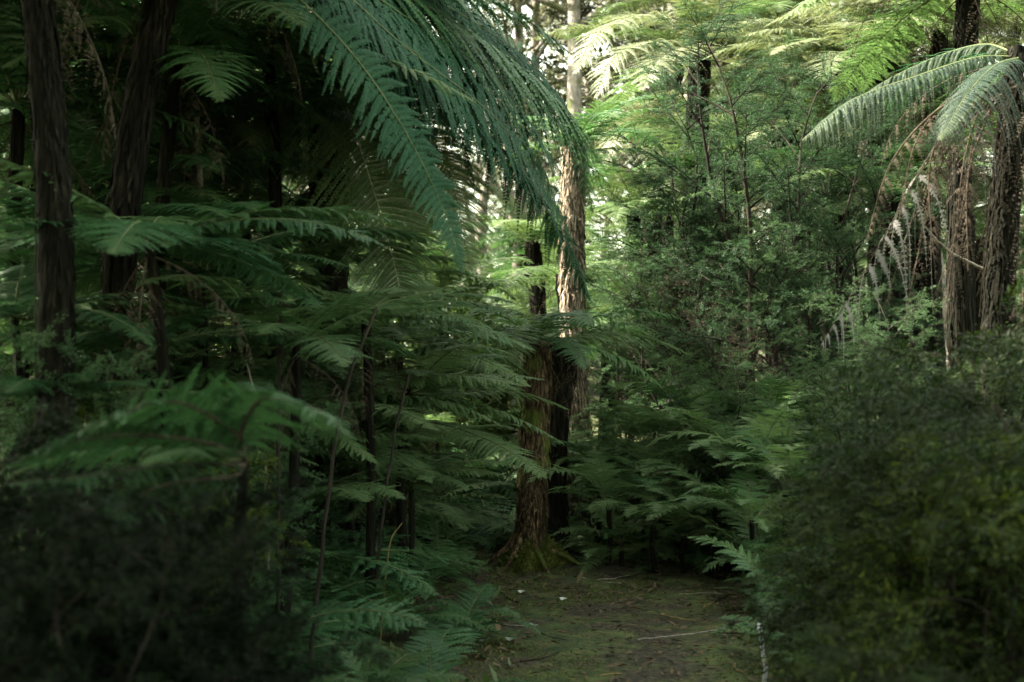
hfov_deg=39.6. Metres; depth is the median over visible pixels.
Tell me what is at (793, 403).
ground fern
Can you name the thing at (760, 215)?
forest tree
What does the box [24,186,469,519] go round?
tree fern
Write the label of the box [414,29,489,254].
forest tree
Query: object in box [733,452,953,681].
shrub
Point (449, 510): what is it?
tree fern
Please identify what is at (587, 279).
shrub
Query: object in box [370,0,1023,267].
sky
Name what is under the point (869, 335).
shrub
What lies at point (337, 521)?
ground fern
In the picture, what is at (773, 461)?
tree fern
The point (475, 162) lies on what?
forest tree
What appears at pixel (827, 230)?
shrub
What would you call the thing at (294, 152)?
tree fern
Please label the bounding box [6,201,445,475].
tree fern
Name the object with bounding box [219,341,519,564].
tree fern
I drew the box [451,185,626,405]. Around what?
tree fern
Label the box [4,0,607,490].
tree fern
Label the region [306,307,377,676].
slender stem
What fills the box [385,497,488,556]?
ground fern
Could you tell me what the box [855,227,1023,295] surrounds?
tree fern
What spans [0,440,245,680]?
shrub
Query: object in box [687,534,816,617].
ground fern
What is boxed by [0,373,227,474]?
tree fern
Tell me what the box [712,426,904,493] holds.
ground fern
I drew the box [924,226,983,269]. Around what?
dead branch
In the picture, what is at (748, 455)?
tree fern
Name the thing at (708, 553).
ground fern
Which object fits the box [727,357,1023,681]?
shrub
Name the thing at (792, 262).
shrub
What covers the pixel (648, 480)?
tree fern
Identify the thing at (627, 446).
ground fern
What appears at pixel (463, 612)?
ground fern
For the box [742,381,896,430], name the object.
ground fern
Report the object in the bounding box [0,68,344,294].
tree fern
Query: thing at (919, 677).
shrub
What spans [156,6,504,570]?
tree fern
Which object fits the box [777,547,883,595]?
ground fern
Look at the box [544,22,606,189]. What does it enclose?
forest tree
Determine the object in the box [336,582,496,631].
ground fern
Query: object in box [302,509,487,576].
ground fern
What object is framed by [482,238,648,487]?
tree fern
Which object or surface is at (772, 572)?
ground fern
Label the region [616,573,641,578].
fallen twig
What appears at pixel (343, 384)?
tree fern
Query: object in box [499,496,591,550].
ground fern
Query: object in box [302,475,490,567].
tree fern
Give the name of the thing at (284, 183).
shrub
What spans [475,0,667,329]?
forest tree
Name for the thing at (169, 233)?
tree fern
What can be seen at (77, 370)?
shrub
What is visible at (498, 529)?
ground fern
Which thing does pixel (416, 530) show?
ground fern
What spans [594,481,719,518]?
ground fern
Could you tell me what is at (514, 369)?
tree fern
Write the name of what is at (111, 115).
tree fern
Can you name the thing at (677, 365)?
shrub
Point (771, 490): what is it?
ground fern
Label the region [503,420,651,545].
tree fern
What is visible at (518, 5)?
forest tree
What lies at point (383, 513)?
slender stem
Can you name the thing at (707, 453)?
ground fern
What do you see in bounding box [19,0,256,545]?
tree fern
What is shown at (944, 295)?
forest tree
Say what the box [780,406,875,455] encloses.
ground fern
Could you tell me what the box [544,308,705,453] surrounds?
tree fern
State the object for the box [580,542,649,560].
ground fern
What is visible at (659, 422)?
tree fern
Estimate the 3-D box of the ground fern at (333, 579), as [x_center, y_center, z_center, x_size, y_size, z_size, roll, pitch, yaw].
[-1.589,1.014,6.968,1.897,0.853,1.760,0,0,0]
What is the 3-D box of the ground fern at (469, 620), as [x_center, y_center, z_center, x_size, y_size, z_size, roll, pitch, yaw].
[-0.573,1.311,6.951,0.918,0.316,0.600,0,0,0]
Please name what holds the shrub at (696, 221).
on the ground at (402, 639)
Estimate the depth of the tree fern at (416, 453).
7.72 m
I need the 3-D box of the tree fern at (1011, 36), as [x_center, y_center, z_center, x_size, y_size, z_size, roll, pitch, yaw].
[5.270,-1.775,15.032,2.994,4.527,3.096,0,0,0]
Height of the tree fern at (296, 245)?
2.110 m
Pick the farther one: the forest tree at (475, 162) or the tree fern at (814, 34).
the forest tree at (475, 162)
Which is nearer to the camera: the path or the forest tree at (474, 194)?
the path
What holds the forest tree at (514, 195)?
on the ground at (402, 639)
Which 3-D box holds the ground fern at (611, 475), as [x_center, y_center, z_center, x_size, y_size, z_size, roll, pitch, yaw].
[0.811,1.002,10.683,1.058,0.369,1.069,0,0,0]
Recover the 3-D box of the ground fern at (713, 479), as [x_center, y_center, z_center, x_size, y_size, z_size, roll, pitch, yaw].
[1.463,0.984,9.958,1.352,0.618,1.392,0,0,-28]
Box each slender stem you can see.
[34,139,37,534]
[194,95,206,361]
[243,353,270,600]
[275,290,282,659]
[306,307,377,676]
[366,372,410,638]
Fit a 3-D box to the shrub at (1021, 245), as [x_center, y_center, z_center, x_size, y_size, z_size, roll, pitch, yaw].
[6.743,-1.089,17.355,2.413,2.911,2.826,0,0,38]
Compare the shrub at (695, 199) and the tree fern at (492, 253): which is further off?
the tree fern at (492, 253)
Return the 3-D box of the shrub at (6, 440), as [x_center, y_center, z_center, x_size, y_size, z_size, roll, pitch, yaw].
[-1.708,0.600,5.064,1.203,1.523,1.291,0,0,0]
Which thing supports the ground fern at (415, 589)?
on the ground at (402, 639)
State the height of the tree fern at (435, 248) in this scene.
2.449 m
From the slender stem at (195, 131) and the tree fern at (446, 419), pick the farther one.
the tree fern at (446, 419)
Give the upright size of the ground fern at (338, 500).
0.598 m
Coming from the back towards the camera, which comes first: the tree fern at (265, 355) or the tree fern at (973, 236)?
the tree fern at (973, 236)
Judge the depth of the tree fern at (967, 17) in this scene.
9.13 m
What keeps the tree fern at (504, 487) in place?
on the ground at (402, 639)
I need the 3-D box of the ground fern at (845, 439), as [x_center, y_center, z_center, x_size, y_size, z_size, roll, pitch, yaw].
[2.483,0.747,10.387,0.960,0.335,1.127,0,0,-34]
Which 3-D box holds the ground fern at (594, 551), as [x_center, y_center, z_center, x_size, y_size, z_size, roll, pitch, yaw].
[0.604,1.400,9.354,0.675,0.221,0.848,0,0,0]
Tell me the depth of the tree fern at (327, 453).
7.15 m
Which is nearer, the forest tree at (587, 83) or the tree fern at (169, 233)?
the tree fern at (169, 233)
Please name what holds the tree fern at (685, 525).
on the ground at (402, 639)
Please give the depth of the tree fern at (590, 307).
17.81 m
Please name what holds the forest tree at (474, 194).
on the ground at (402, 639)
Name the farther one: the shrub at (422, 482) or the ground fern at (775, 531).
the shrub at (422, 482)
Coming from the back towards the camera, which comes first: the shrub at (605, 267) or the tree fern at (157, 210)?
the shrub at (605, 267)
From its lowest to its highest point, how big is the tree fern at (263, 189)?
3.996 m
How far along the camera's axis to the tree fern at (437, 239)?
22.80 m
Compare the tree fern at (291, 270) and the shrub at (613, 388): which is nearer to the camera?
the tree fern at (291, 270)
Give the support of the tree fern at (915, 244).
on the ground at (402, 639)
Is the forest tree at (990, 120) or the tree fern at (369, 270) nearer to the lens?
the tree fern at (369, 270)
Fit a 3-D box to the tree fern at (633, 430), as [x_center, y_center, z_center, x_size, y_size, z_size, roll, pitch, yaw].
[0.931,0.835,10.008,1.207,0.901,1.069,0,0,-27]
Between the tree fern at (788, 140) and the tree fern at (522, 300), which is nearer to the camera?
the tree fern at (788, 140)
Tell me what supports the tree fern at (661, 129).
on the ground at (402, 639)
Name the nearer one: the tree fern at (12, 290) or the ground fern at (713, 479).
the tree fern at (12, 290)
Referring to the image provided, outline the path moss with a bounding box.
[441,467,805,681]
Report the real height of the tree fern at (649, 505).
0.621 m
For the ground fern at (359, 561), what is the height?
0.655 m
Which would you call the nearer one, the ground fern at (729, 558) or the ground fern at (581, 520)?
the ground fern at (729, 558)
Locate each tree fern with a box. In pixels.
[0,0,258,540]
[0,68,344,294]
[0,70,307,424]
[0,76,268,447]
[0,81,349,354]
[0,158,412,523]
[0,162,137,496]
[0,179,313,336]
[0,207,239,370]
[0,223,262,321]
[0,248,355,409]
[0,262,213,549]
[0,288,373,541]
[0,305,276,419]
[0,315,211,546]
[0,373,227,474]
[1,11,262,126]
[2,0,349,183]
[2,0,477,464]
[2,240,309,378]
[3,362,356,629]
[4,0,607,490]
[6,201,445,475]
[11,396,323,488]
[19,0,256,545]
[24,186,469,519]
[29,334,359,435]
[32,345,394,486]
[62,40,400,349]
[64,45,285,206]
[72,175,405,362]
[83,405,401,495]
[88,57,308,332]
[134,205,298,412]
[135,274,477,652]
[144,349,462,492]
[144,428,433,549]
[148,111,391,300]
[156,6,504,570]
[172,300,394,378]
[175,165,451,305]
[184,362,523,587]
[184,468,440,608]
[186,0,571,548]
[188,275,534,635]
[214,220,443,352]
[216,102,371,251]
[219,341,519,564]
[222,11,490,363]
[229,0,473,300]
[250,186,424,287]
[256,344,562,597]
[261,231,516,442]
[283,392,474,600]
[283,429,460,585]
[284,288,530,576]
[285,381,568,549]
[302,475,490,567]
[303,451,522,566]
[348,241,559,421]
[362,409,521,492]
[376,481,515,543]
[395,319,549,459]
[413,253,512,303]
[414,305,686,573]
[415,210,486,345]
[415,438,520,521]
[441,288,551,407]
[443,205,642,337]
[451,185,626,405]
[456,253,621,430]
[464,271,551,377]
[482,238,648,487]
[488,195,559,265]
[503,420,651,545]
[513,94,681,527]
[523,271,628,412]
[527,450,682,564]
[533,0,834,422]
[544,87,747,408]
[544,163,717,434]
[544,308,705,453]
[545,321,657,555]
[546,234,714,410]
[551,502,679,568]
[558,438,727,559]
[568,397,697,512]
[582,403,754,556]
[587,0,771,321]
[588,244,681,283]
[588,477,733,574]
[591,225,680,408]
[612,373,775,515]
[613,504,741,572]
[614,86,865,428]
[620,146,769,403]
[621,48,823,388]
[626,407,780,570]
[630,458,777,578]
[645,407,825,509]
[665,151,881,380]
[667,469,818,588]
[671,1,895,400]
[675,378,846,507]
[694,0,926,386]
[703,8,1000,414]
[706,28,924,388]
[711,425,843,547]
[719,79,945,337]
[720,390,894,522]
[734,0,1002,418]
[745,227,867,348]
[751,143,991,425]
[766,0,1023,410]
[779,0,1023,456]
[779,32,1012,198]
[800,43,1023,454]
[812,259,945,322]
[813,210,980,283]
[853,72,995,415]
[853,153,1023,379]
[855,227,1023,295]
[856,120,994,385]
[876,42,1023,406]
[915,0,1023,359]
[941,201,1023,371]
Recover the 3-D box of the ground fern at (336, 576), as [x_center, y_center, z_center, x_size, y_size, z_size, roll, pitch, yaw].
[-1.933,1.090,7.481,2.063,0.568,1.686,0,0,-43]
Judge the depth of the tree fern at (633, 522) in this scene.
9.29 m
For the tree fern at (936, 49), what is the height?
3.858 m
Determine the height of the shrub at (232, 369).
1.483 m
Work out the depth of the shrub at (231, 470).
5.47 m
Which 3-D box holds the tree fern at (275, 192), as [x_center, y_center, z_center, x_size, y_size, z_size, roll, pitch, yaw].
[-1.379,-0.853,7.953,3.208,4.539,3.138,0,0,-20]
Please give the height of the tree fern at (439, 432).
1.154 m
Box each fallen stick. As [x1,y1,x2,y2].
[637,628,720,640]
[757,623,767,681]
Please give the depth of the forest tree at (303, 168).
21.73 m
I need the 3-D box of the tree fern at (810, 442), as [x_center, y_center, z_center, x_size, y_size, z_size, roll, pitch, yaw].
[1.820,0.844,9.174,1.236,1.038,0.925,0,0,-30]
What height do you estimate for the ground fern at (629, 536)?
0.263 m
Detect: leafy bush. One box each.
[371,272,509,451]
[415,341,522,514]
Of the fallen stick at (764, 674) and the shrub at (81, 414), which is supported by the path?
the fallen stick at (764, 674)
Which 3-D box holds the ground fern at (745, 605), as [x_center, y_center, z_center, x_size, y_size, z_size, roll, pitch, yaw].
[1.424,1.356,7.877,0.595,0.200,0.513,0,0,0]
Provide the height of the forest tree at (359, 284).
13.712 m
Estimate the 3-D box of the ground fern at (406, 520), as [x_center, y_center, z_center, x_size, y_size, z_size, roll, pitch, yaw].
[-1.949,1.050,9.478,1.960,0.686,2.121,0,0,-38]
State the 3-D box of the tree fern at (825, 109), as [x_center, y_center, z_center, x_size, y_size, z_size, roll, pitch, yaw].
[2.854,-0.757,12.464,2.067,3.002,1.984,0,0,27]
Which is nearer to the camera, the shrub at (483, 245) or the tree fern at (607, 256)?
the shrub at (483, 245)
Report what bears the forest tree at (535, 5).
on the ground at (402, 639)
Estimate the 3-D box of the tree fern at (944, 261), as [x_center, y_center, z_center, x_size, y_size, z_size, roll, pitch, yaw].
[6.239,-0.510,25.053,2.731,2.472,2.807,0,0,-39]
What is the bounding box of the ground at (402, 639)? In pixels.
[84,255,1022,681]
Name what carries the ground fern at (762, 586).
on the path
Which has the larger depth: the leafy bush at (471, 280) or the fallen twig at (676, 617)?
the leafy bush at (471, 280)
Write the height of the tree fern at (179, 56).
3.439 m
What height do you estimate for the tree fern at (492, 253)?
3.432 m
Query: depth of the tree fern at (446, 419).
10.97 m
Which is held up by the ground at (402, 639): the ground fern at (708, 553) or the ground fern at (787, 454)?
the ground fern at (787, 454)
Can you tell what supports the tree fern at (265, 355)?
on the ground at (402, 639)
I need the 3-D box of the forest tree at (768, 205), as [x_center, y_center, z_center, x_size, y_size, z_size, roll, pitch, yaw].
[5.636,-3.706,36.669,4.296,9.161,4.066,0,0,30]
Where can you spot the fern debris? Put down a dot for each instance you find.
(579, 577)
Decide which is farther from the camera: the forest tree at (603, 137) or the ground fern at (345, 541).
the forest tree at (603, 137)
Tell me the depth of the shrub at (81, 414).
5.45 m
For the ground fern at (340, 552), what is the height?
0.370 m
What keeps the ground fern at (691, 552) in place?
on the ground at (402, 639)
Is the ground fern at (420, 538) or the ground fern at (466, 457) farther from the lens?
the ground fern at (466, 457)
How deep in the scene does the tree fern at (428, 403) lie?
7.45 m
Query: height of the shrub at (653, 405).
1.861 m
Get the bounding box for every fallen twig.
[520,651,559,661]
[582,577,620,583]
[598,574,629,579]
[598,673,621,676]
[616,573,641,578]
[661,613,695,620]
[680,592,722,594]
[715,631,743,633]
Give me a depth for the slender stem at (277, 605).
5.99 m
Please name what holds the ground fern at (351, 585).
on the ground at (402, 639)
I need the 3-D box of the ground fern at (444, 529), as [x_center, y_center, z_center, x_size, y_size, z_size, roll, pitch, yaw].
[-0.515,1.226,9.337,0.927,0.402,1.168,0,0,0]
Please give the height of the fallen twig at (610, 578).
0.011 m
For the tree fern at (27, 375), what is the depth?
6.29 m
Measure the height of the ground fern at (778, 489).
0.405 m
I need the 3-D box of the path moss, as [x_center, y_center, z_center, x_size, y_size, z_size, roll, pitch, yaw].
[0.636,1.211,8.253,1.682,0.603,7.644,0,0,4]
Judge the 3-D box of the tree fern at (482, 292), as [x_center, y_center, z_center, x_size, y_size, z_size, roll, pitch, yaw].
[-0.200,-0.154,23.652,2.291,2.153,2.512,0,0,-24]
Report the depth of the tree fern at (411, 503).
8.16 m
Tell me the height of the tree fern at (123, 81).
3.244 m
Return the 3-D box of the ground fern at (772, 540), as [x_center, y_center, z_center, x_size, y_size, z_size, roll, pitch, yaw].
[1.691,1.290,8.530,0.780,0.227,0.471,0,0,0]
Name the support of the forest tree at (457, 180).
on the ground at (402, 639)
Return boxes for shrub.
[0,310,207,555]
[0,331,153,510]
[0,394,171,679]
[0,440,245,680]
[0,457,315,681]
[0,465,403,681]
[3,375,228,560]
[7,544,349,681]
[85,336,266,547]
[92,433,311,648]
[99,365,349,622]
[144,174,298,350]
[144,346,312,532]
[221,354,389,596]
[337,382,453,544]
[349,191,497,381]
[412,443,473,541]
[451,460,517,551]
[482,201,624,364]
[566,403,662,530]
[583,222,780,437]
[585,293,680,450]
[586,54,791,429]
[586,210,733,445]
[588,292,673,395]
[593,243,744,447]
[597,0,895,487]
[604,138,846,434]
[632,331,767,492]
[650,353,794,557]
[657,294,823,478]
[690,98,948,442]
[695,198,896,438]
[713,277,1023,681]
[716,4,945,411]
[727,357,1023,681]
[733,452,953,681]
[749,378,1023,681]
[756,276,957,501]
[786,621,1023,681]
[977,174,1023,338]
[1014,256,1023,320]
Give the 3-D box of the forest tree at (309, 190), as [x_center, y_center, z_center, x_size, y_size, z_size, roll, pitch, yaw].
[-4.161,-3.984,28.026,5.516,9.458,5.228,0,0,35]
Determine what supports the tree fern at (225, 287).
on the ground at (402, 639)
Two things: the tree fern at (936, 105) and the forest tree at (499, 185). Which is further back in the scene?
the forest tree at (499, 185)
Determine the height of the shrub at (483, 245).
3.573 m
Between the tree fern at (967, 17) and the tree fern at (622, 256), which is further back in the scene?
the tree fern at (622, 256)
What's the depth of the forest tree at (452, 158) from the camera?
42.14 m
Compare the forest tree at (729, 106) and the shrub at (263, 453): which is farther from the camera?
the forest tree at (729, 106)
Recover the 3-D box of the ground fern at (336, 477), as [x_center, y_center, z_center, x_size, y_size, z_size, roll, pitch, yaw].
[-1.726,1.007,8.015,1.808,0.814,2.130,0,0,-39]
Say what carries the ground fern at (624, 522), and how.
on the path
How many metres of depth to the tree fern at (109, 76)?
7.05 m
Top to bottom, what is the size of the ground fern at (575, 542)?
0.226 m
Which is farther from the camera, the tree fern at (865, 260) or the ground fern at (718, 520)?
the tree fern at (865, 260)
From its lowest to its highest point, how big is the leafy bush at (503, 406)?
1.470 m
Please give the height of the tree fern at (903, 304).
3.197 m
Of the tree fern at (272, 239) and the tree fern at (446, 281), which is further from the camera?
the tree fern at (446, 281)
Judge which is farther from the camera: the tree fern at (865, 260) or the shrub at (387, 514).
the tree fern at (865, 260)
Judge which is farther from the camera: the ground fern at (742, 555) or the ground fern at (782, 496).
the ground fern at (782, 496)
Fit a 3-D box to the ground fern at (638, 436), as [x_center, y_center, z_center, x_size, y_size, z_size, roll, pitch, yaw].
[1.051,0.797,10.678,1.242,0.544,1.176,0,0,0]
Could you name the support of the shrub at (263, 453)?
on the ground at (402, 639)
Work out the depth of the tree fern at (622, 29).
13.69 m
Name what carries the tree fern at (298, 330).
on the ground at (402, 639)
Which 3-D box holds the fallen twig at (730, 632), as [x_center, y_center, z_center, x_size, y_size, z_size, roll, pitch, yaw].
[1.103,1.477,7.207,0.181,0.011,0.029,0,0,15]
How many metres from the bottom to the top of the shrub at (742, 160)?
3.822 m
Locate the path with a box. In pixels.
[466,446,778,681]
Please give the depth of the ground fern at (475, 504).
10.15 m
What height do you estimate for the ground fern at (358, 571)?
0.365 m
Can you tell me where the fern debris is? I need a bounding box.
[451,475,774,681]
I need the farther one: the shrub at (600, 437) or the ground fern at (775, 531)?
the shrub at (600, 437)
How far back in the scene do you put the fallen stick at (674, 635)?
7.07 m
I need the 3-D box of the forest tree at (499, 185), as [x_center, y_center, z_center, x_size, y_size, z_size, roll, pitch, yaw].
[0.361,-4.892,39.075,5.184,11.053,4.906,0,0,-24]
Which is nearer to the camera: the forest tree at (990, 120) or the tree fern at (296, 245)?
the tree fern at (296, 245)
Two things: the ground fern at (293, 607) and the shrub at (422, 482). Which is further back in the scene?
the shrub at (422, 482)
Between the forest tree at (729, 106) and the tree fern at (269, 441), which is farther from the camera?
the forest tree at (729, 106)
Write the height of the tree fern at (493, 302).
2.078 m
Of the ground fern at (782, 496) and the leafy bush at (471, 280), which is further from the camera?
the leafy bush at (471, 280)
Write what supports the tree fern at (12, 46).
on the ground at (402, 639)
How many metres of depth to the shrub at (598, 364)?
21.36 m
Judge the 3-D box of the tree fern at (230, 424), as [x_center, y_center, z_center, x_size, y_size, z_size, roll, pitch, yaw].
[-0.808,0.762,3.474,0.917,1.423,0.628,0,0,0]
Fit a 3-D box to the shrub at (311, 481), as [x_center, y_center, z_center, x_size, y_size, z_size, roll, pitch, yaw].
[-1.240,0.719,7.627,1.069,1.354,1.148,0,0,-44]
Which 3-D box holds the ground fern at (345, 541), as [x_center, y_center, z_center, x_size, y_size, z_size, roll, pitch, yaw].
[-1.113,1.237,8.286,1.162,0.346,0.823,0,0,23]
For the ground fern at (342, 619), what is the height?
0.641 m
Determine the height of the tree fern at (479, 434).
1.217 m
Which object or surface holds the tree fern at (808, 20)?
on the ground at (402, 639)
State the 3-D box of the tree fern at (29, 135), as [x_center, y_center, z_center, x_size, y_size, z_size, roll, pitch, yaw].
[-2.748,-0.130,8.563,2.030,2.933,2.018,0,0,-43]
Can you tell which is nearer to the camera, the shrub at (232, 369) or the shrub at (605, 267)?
the shrub at (232, 369)
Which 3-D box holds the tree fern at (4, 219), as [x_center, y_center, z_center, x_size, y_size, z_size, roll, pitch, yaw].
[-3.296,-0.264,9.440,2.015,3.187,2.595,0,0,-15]
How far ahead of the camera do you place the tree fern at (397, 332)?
8.31 m
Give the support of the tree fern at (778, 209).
on the ground at (402, 639)
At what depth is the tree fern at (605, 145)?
15.02 m
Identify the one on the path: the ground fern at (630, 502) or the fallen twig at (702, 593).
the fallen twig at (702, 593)
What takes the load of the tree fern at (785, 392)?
on the ground at (402, 639)
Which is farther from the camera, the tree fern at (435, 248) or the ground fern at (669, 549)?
the tree fern at (435, 248)
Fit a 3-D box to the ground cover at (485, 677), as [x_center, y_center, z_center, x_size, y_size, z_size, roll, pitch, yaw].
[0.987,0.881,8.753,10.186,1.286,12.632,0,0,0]
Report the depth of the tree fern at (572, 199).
10.91 m
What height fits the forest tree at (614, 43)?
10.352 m
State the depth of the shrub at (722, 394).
9.43 m
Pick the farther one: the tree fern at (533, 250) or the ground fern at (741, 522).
the tree fern at (533, 250)
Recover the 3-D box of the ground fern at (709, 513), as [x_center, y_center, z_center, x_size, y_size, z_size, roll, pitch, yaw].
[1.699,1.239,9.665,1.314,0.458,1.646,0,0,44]
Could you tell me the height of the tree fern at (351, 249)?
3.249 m
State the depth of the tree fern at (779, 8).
14.22 m
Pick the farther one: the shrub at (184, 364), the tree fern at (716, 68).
the tree fern at (716, 68)
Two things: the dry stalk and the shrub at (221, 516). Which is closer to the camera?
the shrub at (221, 516)
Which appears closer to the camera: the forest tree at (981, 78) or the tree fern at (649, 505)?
the tree fern at (649, 505)
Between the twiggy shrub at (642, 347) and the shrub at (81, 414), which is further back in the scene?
the twiggy shrub at (642, 347)
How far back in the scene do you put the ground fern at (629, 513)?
9.96 m
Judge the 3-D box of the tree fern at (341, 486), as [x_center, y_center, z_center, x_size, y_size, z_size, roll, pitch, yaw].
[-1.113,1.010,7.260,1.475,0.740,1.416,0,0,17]
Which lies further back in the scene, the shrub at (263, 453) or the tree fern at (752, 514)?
the tree fern at (752, 514)
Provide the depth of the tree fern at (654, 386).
9.81 m
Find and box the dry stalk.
[379,523,401,644]
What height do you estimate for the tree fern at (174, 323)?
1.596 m
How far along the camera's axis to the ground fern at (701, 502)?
9.71 m
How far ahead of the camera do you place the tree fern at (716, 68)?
15.93 m
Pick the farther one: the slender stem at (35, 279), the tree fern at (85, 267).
the tree fern at (85, 267)
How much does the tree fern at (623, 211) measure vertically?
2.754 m
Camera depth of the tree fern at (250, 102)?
7.39 m
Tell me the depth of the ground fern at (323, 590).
6.68 m
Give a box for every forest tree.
[220,122,407,195]
[222,70,400,363]
[310,11,360,363]
[364,3,483,216]
[378,126,475,240]
[387,114,475,236]
[399,0,622,380]
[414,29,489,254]
[436,0,619,218]
[436,0,635,286]
[442,99,499,271]
[461,136,558,308]
[466,102,595,262]
[472,0,662,207]
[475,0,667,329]
[476,1,609,319]
[484,0,762,269]
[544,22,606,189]
[545,0,769,183]
[546,2,633,241]
[558,73,631,285]
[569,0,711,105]
[583,5,760,234]
[585,5,769,269]
[658,0,764,202]
[718,0,1000,368]
[741,53,818,371]
[741,143,769,268]
[868,0,994,170]
[917,23,1023,206]
[940,29,952,369]
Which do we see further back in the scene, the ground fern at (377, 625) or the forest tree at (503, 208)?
the forest tree at (503, 208)
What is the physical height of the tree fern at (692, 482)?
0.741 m
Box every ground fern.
[9,463,367,623]
[180,569,427,679]
[193,473,448,621]
[200,585,301,624]
[220,552,415,644]
[224,531,339,579]
[225,457,385,547]
[226,548,375,633]
[243,599,389,668]
[248,546,362,594]
[259,493,351,605]
[259,497,407,529]
[266,671,363,681]
[270,594,408,642]
[301,636,465,681]
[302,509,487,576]
[304,533,419,600]
[329,521,396,588]
[333,585,487,638]
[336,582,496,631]
[339,549,479,622]
[340,524,432,562]
[354,627,540,681]
[361,537,430,576]
[365,509,422,532]
[372,583,541,650]
[377,500,498,517]
[378,525,494,589]
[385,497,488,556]
[414,492,502,557]
[417,439,616,540]
[417,508,515,548]
[430,442,566,507]
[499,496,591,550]
[518,460,688,519]
[555,538,648,572]
[562,519,636,549]
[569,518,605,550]
[569,537,584,551]
[574,410,703,480]
[574,431,690,486]
[575,453,651,492]
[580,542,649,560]
[588,510,666,535]
[591,521,679,547]
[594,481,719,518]
[602,495,666,523]
[615,446,782,516]
[615,479,818,572]
[628,521,723,569]
[630,534,691,556]
[635,495,761,544]
[644,435,740,475]
[659,430,848,489]
[661,476,798,545]
[666,471,844,526]
[673,527,748,569]
[673,539,733,567]
[679,506,800,550]
[681,382,828,452]
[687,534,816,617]
[702,502,857,562]
[702,541,847,577]
[703,477,806,506]
[711,614,827,661]
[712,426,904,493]
[717,522,831,558]
[718,539,833,587]
[718,574,807,611]
[725,535,831,563]
[728,498,836,534]
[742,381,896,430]
[745,585,816,622]
[760,483,918,522]
[766,620,855,655]
[768,650,844,681]
[776,539,828,580]
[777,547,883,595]
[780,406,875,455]
[796,374,931,415]
[812,422,897,451]
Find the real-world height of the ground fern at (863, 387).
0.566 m
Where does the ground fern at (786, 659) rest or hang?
on the ground at (402, 639)
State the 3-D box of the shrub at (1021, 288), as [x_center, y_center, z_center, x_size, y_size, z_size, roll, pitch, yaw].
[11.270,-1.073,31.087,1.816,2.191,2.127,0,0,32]
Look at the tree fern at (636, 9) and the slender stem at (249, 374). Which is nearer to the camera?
the slender stem at (249, 374)
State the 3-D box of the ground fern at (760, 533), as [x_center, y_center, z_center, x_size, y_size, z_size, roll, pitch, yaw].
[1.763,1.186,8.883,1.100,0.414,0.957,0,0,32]
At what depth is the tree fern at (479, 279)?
25.58 m
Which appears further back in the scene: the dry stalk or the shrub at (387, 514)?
the shrub at (387, 514)
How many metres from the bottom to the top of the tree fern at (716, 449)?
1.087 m
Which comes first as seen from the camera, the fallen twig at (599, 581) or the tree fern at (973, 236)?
the fallen twig at (599, 581)
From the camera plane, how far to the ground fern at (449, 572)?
8.43 m
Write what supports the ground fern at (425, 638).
on the ground at (402, 639)
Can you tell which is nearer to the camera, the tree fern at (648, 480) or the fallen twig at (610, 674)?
the fallen twig at (610, 674)
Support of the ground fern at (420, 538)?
on the ground at (402, 639)
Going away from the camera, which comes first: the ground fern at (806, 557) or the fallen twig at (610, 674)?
the fallen twig at (610, 674)
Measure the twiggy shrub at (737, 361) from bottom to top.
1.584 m
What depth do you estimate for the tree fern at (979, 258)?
16.92 m
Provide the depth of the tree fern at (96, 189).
8.20 m
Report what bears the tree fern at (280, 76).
on the ground at (402, 639)
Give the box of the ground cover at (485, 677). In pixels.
[215,389,1023,681]
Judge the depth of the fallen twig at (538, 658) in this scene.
6.63 m
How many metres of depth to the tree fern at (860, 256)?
15.94 m
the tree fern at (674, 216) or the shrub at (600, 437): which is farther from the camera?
the tree fern at (674, 216)
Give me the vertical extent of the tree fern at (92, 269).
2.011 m
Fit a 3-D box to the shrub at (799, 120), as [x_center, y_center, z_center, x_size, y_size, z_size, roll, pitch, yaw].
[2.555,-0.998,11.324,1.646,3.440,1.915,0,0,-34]
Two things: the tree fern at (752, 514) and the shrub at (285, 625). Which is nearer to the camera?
the shrub at (285, 625)
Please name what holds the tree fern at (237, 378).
on the ground at (402, 639)
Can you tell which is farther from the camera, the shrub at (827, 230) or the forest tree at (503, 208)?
the forest tree at (503, 208)
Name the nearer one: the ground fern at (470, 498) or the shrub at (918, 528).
the shrub at (918, 528)
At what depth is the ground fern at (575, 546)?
9.91 m
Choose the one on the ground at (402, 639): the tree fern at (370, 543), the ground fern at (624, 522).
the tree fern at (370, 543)
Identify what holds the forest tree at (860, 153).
on the ground at (402, 639)
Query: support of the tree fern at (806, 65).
on the ground at (402, 639)
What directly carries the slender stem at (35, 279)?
on the ground at (402, 639)
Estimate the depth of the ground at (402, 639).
7.86 m
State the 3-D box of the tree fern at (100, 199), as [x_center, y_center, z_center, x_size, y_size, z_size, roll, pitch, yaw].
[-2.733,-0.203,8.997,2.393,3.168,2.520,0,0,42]
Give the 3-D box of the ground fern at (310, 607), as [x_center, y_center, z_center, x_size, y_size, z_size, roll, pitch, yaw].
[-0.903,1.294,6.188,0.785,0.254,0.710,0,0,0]
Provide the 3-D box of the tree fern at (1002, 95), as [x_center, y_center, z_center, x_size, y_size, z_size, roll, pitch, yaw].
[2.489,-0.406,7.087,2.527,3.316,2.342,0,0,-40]

